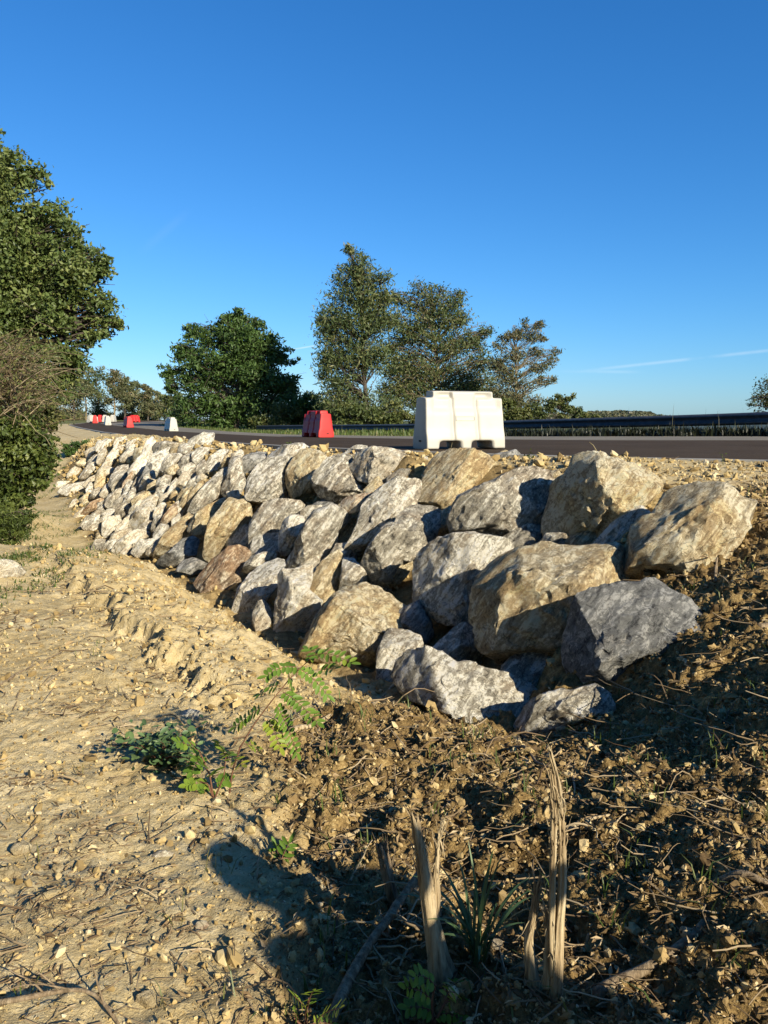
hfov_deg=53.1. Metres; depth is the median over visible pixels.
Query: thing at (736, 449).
new asphalt road
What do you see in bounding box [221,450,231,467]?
boulder
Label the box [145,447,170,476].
wall stone
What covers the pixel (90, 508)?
boulder
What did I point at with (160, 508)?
wall stone
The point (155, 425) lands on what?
old asphalt road
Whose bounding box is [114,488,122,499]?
wall stone
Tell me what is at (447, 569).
boulder
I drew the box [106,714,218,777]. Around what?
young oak
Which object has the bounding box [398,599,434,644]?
wall stone
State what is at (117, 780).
field stone
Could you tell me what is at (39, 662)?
stick
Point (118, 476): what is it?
wall stone
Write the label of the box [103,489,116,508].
boulder
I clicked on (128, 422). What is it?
plastic barrier
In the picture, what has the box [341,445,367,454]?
wall stone
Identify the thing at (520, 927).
pale gravel
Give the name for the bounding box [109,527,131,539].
wall stone
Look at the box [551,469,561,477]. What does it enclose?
wall stone
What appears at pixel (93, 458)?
wall stone
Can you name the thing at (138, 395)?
roadside tree
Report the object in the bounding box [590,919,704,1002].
stick
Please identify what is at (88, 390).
roadside tree
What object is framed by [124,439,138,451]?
boulder
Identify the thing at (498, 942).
field stone
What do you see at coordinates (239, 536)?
wall stone
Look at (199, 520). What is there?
boulder
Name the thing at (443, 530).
wall stone
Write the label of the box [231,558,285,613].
boulder
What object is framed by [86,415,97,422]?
plastic barrier
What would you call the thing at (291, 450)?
wall stone
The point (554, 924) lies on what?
splintered stump
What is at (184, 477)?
wall stone
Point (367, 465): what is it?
boulder
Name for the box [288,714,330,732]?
stick
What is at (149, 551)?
wall stone
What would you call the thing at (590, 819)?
stick
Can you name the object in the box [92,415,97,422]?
plastic barrier
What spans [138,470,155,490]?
wall stone
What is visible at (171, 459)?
boulder
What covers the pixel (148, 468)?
boulder
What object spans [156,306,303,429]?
maple tree
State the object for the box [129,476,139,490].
boulder
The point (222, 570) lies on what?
boulder
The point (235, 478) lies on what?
boulder
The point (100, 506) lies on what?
wall stone
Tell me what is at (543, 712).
boulder
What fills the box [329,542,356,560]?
wall stone
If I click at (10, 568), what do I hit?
field stone
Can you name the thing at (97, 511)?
wall stone
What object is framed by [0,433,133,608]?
ditch grass
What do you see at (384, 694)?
stick
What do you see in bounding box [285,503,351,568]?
boulder
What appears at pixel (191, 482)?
wall stone
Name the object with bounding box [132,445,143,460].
boulder
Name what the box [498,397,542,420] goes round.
shrub
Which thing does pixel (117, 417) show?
shrub
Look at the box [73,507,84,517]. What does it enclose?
wall stone
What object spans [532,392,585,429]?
shrub
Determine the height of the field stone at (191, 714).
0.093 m
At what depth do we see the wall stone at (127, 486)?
16.62 m
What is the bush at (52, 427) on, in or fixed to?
on the ground at (220, 934)
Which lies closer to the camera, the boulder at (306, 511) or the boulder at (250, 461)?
the boulder at (306, 511)
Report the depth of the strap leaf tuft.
2.14 m
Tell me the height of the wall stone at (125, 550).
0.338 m
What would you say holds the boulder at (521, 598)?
on the ground at (220, 934)
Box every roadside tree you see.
[55,363,103,420]
[76,377,96,419]
[79,364,113,415]
[102,369,133,414]
[112,376,139,417]
[131,380,143,411]
[136,384,159,420]
[151,390,166,419]
[155,390,192,421]
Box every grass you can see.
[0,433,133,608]
[1,487,767,1023]
[161,421,413,435]
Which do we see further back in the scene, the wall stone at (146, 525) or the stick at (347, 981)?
the wall stone at (146, 525)
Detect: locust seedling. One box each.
[171,736,238,797]
[228,645,360,792]
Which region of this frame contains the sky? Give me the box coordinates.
[0,0,767,420]
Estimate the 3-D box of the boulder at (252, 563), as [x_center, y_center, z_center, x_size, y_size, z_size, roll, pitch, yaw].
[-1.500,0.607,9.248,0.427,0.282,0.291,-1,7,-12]
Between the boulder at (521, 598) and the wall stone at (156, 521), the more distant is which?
the wall stone at (156, 521)
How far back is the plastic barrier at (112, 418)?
88.80 m
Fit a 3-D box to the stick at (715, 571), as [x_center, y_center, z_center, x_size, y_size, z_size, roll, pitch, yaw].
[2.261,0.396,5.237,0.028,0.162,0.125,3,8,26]
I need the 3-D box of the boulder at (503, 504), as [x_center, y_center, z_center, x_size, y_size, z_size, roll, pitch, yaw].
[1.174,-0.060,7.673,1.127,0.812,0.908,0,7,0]
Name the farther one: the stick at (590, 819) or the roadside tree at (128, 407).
the roadside tree at (128, 407)
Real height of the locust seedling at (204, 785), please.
0.389 m
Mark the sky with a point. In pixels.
(596, 171)
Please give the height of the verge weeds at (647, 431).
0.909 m
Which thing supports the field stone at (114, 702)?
on the ground at (220, 934)
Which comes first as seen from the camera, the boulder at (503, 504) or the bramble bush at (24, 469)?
the boulder at (503, 504)
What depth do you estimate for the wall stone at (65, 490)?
21.52 m
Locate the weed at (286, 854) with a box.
[267,832,298,861]
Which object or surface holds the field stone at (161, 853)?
on the ground at (220, 934)
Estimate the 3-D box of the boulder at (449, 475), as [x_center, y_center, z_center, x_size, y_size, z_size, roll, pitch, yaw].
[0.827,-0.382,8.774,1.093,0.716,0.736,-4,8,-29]
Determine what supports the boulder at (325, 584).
on the boulder at (298, 602)
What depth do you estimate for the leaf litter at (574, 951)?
2.53 m
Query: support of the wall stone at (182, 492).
on the ground at (220, 934)
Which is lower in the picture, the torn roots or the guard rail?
the torn roots
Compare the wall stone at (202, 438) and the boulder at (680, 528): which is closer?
the boulder at (680, 528)
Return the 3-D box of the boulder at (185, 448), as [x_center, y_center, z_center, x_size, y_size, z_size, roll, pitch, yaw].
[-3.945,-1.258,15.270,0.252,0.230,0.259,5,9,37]
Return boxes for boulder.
[80,514,101,530]
[81,498,103,514]
[91,538,107,549]
[94,438,112,451]
[101,515,121,537]
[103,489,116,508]
[110,528,151,552]
[113,436,126,446]
[113,491,128,509]
[114,515,130,531]
[121,471,134,487]
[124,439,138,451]
[128,493,158,530]
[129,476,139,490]
[130,538,157,557]
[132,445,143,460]
[135,462,152,493]
[139,438,148,446]
[145,479,156,490]
[152,441,177,452]
[152,518,188,559]
[155,474,171,490]
[157,477,178,505]
[157,536,199,567]
[159,453,181,474]
[159,503,177,527]
[169,487,179,500]
[175,557,207,574]
[176,462,195,477]
[177,443,191,453]
[179,486,192,509]
[186,478,206,507]
[187,467,227,513]
[187,497,225,537]
[190,446,212,465]
[193,544,251,592]
[195,472,207,482]
[202,497,252,562]
[205,448,228,474]
[220,455,245,498]
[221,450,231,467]
[226,489,240,498]
[228,449,243,464]
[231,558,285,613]
[241,551,276,573]
[242,452,266,476]
[244,455,291,503]
[247,498,305,548]
[251,599,272,631]
[273,564,322,632]
[278,514,304,555]
[285,448,326,502]
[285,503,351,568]
[296,504,322,520]
[297,582,406,669]
[310,549,343,602]
[311,454,366,503]
[339,557,366,588]
[340,492,372,513]
[344,476,421,556]
[348,445,406,484]
[360,504,440,587]
[375,628,423,681]
[391,645,536,723]
[412,531,513,625]
[418,448,496,509]
[446,465,554,535]
[468,541,630,664]
[513,683,615,737]
[541,450,663,538]
[561,577,702,685]
[592,505,650,543]
[624,481,757,579]
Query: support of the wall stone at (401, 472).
on the ground at (220, 934)
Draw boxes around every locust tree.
[303,242,410,424]
[370,276,498,412]
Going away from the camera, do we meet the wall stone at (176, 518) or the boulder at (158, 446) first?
the wall stone at (176, 518)
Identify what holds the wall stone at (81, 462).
on the wall stone at (74, 470)
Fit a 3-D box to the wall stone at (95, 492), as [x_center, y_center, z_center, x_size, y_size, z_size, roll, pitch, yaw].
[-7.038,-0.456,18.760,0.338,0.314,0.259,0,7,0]
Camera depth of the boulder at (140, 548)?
11.93 m
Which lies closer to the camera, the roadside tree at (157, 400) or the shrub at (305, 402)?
the shrub at (305, 402)
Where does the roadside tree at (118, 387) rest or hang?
on the ground at (220, 934)
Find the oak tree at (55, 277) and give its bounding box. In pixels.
[0,128,128,405]
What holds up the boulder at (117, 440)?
on the ground at (220, 934)
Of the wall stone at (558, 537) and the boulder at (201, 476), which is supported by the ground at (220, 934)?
the wall stone at (558, 537)
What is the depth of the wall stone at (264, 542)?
9.69 m
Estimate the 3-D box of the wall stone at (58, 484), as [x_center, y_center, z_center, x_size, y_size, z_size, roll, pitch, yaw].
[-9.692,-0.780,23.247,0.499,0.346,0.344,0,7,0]
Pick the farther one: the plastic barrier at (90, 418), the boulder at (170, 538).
the plastic barrier at (90, 418)
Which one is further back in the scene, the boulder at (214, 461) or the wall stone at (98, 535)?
the wall stone at (98, 535)
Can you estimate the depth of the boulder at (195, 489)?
12.64 m
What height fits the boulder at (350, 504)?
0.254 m
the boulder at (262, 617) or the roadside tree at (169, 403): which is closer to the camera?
the boulder at (262, 617)
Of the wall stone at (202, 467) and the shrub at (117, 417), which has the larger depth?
the shrub at (117, 417)
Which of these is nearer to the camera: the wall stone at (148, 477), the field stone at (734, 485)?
the field stone at (734, 485)
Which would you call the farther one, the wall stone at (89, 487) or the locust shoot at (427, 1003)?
the wall stone at (89, 487)
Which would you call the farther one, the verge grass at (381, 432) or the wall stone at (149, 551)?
the verge grass at (381, 432)
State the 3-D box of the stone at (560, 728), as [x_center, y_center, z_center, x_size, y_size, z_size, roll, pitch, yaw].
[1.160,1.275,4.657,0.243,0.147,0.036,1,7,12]
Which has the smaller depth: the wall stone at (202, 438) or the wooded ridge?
the wall stone at (202, 438)
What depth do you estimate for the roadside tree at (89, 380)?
102.79 m
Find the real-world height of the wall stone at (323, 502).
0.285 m
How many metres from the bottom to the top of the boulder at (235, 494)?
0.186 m
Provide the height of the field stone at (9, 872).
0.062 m
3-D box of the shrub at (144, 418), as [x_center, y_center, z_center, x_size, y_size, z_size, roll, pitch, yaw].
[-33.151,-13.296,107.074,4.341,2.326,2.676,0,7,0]
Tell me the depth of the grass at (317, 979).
2.71 m
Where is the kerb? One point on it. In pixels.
(342, 450)
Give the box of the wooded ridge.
[532,409,767,428]
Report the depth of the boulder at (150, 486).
15.06 m
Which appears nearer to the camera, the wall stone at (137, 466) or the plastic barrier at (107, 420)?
the wall stone at (137, 466)
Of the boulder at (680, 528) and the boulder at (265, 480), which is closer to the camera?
the boulder at (680, 528)
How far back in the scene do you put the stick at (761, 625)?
4.33 m
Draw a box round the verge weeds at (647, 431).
[504,424,767,435]
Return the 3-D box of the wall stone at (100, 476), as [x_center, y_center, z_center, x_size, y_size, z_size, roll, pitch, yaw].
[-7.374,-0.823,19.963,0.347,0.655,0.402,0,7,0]
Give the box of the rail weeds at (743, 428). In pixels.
[251,408,767,436]
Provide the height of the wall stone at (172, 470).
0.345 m
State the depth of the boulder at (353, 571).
7.75 m
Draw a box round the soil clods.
[263,485,767,1023]
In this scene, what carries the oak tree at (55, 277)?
on the ground at (220, 934)
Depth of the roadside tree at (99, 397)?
106.44 m
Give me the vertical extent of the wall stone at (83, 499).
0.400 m
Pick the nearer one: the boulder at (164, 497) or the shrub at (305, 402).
the boulder at (164, 497)
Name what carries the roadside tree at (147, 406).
on the ground at (220, 934)
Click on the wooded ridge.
(623, 413)
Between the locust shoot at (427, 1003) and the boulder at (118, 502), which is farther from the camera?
the boulder at (118, 502)
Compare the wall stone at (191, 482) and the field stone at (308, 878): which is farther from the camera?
the wall stone at (191, 482)
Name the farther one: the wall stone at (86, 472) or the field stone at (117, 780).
the wall stone at (86, 472)
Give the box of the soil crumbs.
[251,481,767,1023]
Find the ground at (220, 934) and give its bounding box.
[0,420,767,1023]
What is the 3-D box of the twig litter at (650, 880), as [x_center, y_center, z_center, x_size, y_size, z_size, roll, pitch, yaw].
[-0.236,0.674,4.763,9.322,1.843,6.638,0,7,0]
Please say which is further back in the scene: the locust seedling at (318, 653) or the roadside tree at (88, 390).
the roadside tree at (88, 390)
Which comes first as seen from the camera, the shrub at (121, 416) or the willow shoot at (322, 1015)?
the willow shoot at (322, 1015)
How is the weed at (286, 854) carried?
on the ground at (220, 934)
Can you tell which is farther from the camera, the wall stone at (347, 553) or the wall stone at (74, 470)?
the wall stone at (74, 470)
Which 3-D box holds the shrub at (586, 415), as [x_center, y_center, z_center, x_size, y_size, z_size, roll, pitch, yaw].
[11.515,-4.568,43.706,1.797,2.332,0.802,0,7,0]
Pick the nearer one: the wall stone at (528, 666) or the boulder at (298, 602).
the wall stone at (528, 666)
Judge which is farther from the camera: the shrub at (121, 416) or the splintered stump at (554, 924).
the shrub at (121, 416)
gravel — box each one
[80,434,767,596]
[256,483,767,1023]
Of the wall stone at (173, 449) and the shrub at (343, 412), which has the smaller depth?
the wall stone at (173, 449)
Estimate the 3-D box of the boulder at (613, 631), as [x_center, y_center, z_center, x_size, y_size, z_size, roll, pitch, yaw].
[1.648,0.845,5.114,0.884,0.826,0.804,0,7,0]
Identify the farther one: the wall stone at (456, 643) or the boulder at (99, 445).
the boulder at (99, 445)
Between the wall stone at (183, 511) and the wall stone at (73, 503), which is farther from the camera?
the wall stone at (73, 503)
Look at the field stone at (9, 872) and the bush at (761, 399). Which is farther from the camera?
the bush at (761, 399)
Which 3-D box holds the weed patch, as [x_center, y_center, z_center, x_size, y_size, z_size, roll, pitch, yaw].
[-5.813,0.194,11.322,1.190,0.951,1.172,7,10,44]
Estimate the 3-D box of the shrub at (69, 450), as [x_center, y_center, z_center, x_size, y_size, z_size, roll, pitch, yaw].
[-11.142,-2.296,27.984,1.282,0.767,0.644,0,7,0]
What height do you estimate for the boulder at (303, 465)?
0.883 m
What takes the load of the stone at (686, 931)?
on the ground at (220, 934)
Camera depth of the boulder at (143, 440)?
19.65 m
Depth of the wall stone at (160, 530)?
12.11 m
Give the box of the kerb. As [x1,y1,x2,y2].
[69,420,767,461]
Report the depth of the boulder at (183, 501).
12.69 m
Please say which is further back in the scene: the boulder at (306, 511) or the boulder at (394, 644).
the boulder at (306, 511)
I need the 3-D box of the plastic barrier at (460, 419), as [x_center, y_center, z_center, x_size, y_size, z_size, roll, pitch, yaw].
[1.042,-1.274,10.674,1.214,0.797,0.519,-3,7,-20]
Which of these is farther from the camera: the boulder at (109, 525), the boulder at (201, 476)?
the boulder at (109, 525)
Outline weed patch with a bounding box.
[0,494,41,544]
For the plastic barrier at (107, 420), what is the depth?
65.04 m
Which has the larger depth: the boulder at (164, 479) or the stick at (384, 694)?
the boulder at (164, 479)
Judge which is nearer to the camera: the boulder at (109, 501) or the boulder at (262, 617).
the boulder at (262, 617)
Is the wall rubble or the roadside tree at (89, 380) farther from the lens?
the roadside tree at (89, 380)
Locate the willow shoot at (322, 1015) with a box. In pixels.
[288,989,344,1023]
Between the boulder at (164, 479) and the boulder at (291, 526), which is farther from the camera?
the boulder at (164, 479)
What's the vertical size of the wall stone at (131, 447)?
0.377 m
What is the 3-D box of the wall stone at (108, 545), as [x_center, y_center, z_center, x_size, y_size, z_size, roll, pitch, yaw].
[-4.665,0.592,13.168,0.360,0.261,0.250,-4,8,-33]
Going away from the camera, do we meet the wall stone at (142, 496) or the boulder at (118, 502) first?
the wall stone at (142, 496)
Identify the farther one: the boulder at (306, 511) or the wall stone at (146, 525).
the wall stone at (146, 525)
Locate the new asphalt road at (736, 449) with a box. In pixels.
[71,420,767,459]
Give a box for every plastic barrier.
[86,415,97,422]
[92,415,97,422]
[104,416,110,424]
[110,415,116,421]
[123,416,133,427]
[130,415,139,421]
[164,417,177,430]
[302,411,333,436]
[413,391,504,449]
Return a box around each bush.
[0,303,92,456]
[0,407,66,514]
[2,384,72,433]
[746,373,767,411]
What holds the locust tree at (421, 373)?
on the ground at (220, 934)
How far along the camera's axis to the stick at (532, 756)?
3.48 m
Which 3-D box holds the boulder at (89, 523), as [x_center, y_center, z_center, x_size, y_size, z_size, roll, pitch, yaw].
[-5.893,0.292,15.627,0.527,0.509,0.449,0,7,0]
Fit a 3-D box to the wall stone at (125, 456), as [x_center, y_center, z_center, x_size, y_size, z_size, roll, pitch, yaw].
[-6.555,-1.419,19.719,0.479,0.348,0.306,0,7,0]
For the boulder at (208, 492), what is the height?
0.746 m
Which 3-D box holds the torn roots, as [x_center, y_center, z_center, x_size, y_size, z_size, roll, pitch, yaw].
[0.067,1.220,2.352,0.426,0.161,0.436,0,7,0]
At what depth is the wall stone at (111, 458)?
20.96 m
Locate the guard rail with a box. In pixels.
[256,412,767,430]
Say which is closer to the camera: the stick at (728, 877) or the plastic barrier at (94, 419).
the stick at (728, 877)
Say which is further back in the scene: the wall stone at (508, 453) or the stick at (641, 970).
the wall stone at (508, 453)
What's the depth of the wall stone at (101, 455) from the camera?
22.21 m
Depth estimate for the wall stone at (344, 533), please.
8.93 m
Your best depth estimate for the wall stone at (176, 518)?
12.32 m
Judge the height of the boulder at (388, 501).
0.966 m
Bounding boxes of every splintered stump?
[371,833,401,916]
[403,803,458,995]
[516,736,570,1002]
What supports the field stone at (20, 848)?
on the ground at (220, 934)
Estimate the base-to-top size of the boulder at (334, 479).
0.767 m
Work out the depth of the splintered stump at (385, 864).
2.43 m
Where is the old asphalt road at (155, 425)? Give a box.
[101,420,767,439]
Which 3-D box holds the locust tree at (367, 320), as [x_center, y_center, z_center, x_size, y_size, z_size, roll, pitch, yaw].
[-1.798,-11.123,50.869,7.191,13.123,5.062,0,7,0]
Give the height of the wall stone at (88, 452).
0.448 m
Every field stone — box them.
[0,559,25,577]
[0,865,21,880]
[10,840,32,855]
[52,863,64,872]
[105,699,121,704]
[106,775,130,785]
[135,989,158,1007]
[151,850,175,857]
[162,688,176,695]
[179,708,202,719]
[195,920,208,929]
[300,873,325,889]
[490,938,502,949]
[727,480,739,487]
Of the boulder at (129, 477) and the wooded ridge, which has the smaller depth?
the boulder at (129, 477)
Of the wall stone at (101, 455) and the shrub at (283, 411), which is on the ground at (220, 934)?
the shrub at (283, 411)
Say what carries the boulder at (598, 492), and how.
on the ground at (220, 934)
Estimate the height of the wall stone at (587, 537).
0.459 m
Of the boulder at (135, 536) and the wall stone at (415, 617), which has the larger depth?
the boulder at (135, 536)
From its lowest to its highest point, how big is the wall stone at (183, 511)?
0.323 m
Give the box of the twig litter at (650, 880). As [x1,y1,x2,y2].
[0,456,767,1023]
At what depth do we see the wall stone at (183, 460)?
14.84 m
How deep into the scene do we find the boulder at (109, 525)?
14.37 m
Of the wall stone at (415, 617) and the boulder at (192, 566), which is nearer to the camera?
the wall stone at (415, 617)
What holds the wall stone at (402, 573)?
on the ground at (220, 934)
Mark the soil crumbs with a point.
(757, 851)
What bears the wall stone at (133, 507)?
on the ground at (220, 934)
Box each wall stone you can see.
[54,481,69,488]
[57,481,84,496]
[66,466,81,479]
[68,498,78,507]
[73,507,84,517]
[75,458,86,466]
[78,461,96,481]
[78,492,94,505]
[82,475,94,487]
[84,446,94,458]
[85,454,96,467]
[85,481,93,492]
[88,487,101,499]
[91,509,101,514]
[93,467,105,488]
[94,521,102,539]
[96,447,106,465]
[97,500,107,513]
[99,483,110,498]
[99,508,114,521]
[100,444,124,467]
[100,539,118,550]
[105,466,114,475]
[108,464,128,491]
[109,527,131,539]
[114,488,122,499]
[114,502,131,519]
[119,450,133,462]
[120,543,135,555]
[122,480,133,493]
[122,487,135,502]
[126,444,138,450]
[127,454,147,480]
[127,499,142,514]
[131,490,154,505]
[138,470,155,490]
[139,520,151,531]
[142,436,155,459]
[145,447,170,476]
[145,544,156,556]
[150,513,162,531]
[152,502,166,518]
[152,523,168,540]
[155,484,169,502]
[163,464,178,479]
[167,500,187,516]
[169,442,184,453]
[171,513,180,525]
[175,486,187,501]
[176,471,190,489]
[178,451,191,467]
[180,512,193,523]
[182,432,214,454]
[185,475,197,487]
[195,459,209,474]
[225,524,248,548]
[249,532,289,559]
[266,442,308,457]
[298,554,325,571]
[312,500,337,505]
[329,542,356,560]
[338,503,359,542]
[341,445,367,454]
[362,476,382,492]
[367,580,391,592]
[386,468,410,481]
[388,561,412,587]
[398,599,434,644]
[433,622,482,664]
[437,506,450,536]
[491,449,519,457]
[500,652,550,685]
[504,523,542,547]
[540,532,568,543]
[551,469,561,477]
[565,530,595,544]
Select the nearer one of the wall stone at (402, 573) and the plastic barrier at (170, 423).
the wall stone at (402, 573)
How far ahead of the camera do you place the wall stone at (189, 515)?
12.09 m
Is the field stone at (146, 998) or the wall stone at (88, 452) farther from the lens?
the wall stone at (88, 452)
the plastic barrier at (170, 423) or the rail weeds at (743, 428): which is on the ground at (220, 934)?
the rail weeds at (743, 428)
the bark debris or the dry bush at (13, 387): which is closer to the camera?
the bark debris
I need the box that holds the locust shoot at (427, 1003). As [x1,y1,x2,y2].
[397,963,469,1023]
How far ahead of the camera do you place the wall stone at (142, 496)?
14.75 m
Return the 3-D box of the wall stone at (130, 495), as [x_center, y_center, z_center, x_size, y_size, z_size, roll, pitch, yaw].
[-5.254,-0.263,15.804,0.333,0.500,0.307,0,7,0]
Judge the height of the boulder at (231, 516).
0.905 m
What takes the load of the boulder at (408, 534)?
on the ground at (220, 934)
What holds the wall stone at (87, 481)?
on the ground at (220, 934)
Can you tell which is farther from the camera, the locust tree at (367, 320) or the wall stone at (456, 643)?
the locust tree at (367, 320)
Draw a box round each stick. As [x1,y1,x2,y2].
[0,652,61,684]
[0,956,160,1023]
[45,668,64,685]
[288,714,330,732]
[323,807,393,858]
[328,871,417,1023]
[372,684,394,704]
[421,802,450,813]
[514,745,549,767]
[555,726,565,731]
[566,814,610,831]
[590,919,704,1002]
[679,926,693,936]
[712,870,767,887]
[713,557,717,582]
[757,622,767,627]
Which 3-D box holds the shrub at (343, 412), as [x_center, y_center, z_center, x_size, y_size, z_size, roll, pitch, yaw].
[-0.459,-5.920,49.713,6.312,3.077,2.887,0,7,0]
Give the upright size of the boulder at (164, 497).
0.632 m
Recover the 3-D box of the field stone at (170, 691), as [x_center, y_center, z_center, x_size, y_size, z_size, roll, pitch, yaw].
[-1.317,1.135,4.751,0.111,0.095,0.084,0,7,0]
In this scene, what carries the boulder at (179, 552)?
on the ground at (220, 934)
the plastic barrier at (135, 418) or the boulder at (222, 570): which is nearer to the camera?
the boulder at (222, 570)
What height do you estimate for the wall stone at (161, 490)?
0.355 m
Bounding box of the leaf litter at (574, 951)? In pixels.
[0,477,767,1023]
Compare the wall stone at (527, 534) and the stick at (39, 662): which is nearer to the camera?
the stick at (39, 662)
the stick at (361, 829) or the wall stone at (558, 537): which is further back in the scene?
the wall stone at (558, 537)
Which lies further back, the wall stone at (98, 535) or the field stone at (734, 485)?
the wall stone at (98, 535)
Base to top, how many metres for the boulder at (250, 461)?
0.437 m
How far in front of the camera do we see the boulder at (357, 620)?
6.53 m
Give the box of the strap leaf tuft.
[400,842,541,967]
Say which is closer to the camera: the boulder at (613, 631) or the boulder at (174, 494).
the boulder at (613, 631)
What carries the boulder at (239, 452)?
on the ground at (220, 934)
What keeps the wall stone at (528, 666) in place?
on the ground at (220, 934)
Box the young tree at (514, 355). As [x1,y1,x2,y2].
[478,317,565,429]
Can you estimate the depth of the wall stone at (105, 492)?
18.22 m
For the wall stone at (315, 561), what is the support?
on the ground at (220, 934)
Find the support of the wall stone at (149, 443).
on the ground at (220, 934)
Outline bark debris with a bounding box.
[0,579,231,997]
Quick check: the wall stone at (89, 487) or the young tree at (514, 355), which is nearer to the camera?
the wall stone at (89, 487)
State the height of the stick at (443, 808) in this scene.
0.056 m
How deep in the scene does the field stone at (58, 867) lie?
2.71 m
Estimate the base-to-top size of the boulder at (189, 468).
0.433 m
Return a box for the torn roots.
[335,862,468,964]
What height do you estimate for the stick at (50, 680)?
0.022 m
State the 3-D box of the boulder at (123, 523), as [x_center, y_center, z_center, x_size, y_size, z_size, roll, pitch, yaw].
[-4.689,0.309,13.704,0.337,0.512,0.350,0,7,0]
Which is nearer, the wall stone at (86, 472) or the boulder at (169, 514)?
the boulder at (169, 514)
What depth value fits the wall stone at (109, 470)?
20.28 m
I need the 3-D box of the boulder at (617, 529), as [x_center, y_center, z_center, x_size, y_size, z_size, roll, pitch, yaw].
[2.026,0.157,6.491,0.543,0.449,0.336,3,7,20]
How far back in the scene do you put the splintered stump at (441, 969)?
2.07 m
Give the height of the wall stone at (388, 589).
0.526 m
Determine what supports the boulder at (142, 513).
on the ground at (220, 934)
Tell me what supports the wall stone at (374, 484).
on the ground at (220, 934)
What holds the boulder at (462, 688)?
on the ground at (220, 934)
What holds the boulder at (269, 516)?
on the ground at (220, 934)
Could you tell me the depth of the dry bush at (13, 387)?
12.77 m
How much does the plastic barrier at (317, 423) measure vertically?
0.797 m
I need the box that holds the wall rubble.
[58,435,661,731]
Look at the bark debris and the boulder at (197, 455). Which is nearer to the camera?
the bark debris
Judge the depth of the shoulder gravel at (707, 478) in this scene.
7.78 m
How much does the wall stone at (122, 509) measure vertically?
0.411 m
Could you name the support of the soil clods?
on the ground at (220, 934)
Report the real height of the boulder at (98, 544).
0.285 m
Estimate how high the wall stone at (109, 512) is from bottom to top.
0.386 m
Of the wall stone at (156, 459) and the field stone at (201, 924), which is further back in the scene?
the wall stone at (156, 459)
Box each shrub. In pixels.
[59,438,89,456]
[97,411,121,419]
[118,412,141,419]
[137,410,160,419]
[244,399,303,428]
[285,390,333,424]
[329,397,414,424]
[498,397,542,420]
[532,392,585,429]
[571,411,602,428]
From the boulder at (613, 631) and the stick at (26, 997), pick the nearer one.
the stick at (26, 997)

